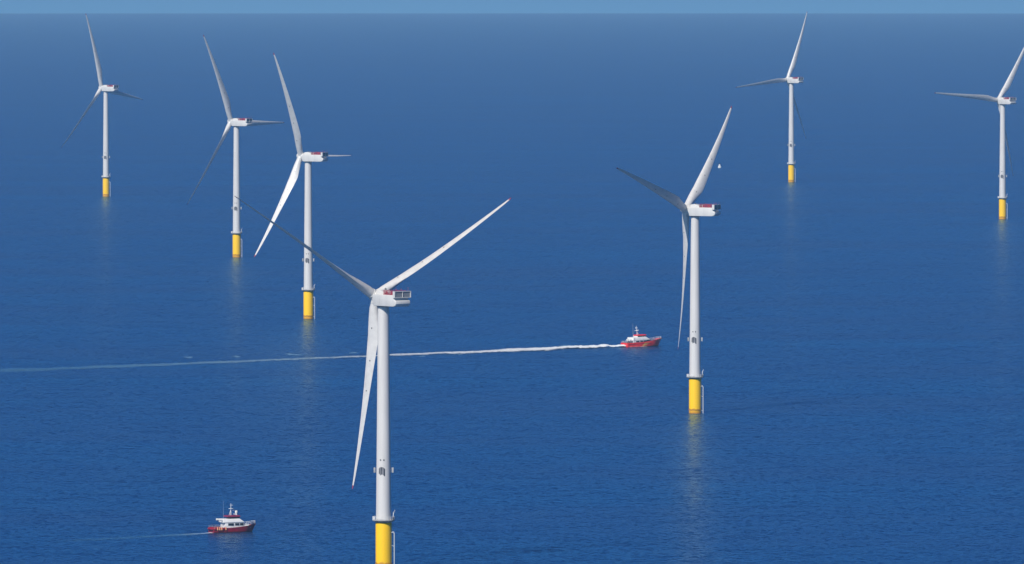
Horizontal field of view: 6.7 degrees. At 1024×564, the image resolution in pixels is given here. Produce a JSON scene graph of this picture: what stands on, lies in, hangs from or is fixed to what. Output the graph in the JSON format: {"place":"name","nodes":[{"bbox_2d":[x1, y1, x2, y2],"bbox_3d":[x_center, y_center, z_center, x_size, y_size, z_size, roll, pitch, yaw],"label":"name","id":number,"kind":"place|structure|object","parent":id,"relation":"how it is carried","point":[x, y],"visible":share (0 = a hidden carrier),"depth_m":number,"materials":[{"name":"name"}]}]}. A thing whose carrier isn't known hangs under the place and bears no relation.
{"place":"outdoors","nodes":[
{"label":"outdoors","id":0,"kind":"place"},
{"bbox_2d":[0,13,1023,563],"bbox_3d":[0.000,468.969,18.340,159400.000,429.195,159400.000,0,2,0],"label":"sea","id":1,"kind":"structure","parent":0,"point":[176,377],"depth_m":6448.72,"materials":[{"name":"liquid"}]},
{"bbox_2d":[61,13,142,196],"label":"wind turbine","id":2,"kind":"object","parent":1,"relation":"in","point":[111,89],"visible":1,"depth_m":8874.85,"materials":[{"name":"white metal"}]},
{"bbox_2d":[207,508,255,532],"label":"guard boat","id":3,"kind":"object","parent":1,"relation":"on","point":[232,523],"visible":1,"depth_m":3772.99,"materials":[{"name":"red metal"}]},
{"bbox_2d":[187,35,283,256],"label":"wind turbine","id":4,"kind":"object","parent":1,"relation":"in","point":[236,123],"visible":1,"depth_m":7117.06,"materials":[{"name":"white metal"}]},
{"bbox_2d":[254,53,350,318],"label":"wind turbine","id":5,"kind":"object","parent":1,"relation":"in","point":[308,158],"visible":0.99,"depth_m":5932.88,"materials":[{"name":"white metal"}]},
{"bbox_2d":[235,196,510,563],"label":"wind turbine","id":6,"kind":"object","parent":1,"relation":"in","point":[384,298],"visible":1,"depth_m":3552.05,"materials":[{"name":"paint"}]},
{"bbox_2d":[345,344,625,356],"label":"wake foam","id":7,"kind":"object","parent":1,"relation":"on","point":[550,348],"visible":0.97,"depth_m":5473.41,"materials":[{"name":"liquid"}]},
{"bbox_2d":[621,327,661,346],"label":"crew boat","id":8,"kind":"object","parent":1,"relation":"on","point":[639,340],"visible":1,"depth_m":5522.03,"materials":[{"name":"red metal"}]},
{"bbox_2d":[617,106,731,413],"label":"wind turbine","id":9,"kind":"object","parent":1,"relation":"in","point":[689,209],"visible":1,"depth_m":4732.21,"materials":[{"name":"white metal"}]},
{"bbox_2d":[736,13,806,181],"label":"wind turbine","id":10,"kind":"object","parent":1,"relation":"in","point":[790,82],"visible":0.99,"depth_m":9428.09,"materials":[{"name":"white metal"}]},
{"bbox_2d":[936,48,1023,218],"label":"wind turbine","id":11,"kind":"object","parent":1,"relation":"in","point":[1001,100],"visible":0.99,"depth_m":8126.81,"materials":[{"name":"white metal"}]},
{"bbox_2d":[0,0,1023,12],"label":"sky","id":12,"kind":"structure","parent":0,"point":[6,6],"materials":[{"name":"blue"}]}
]}

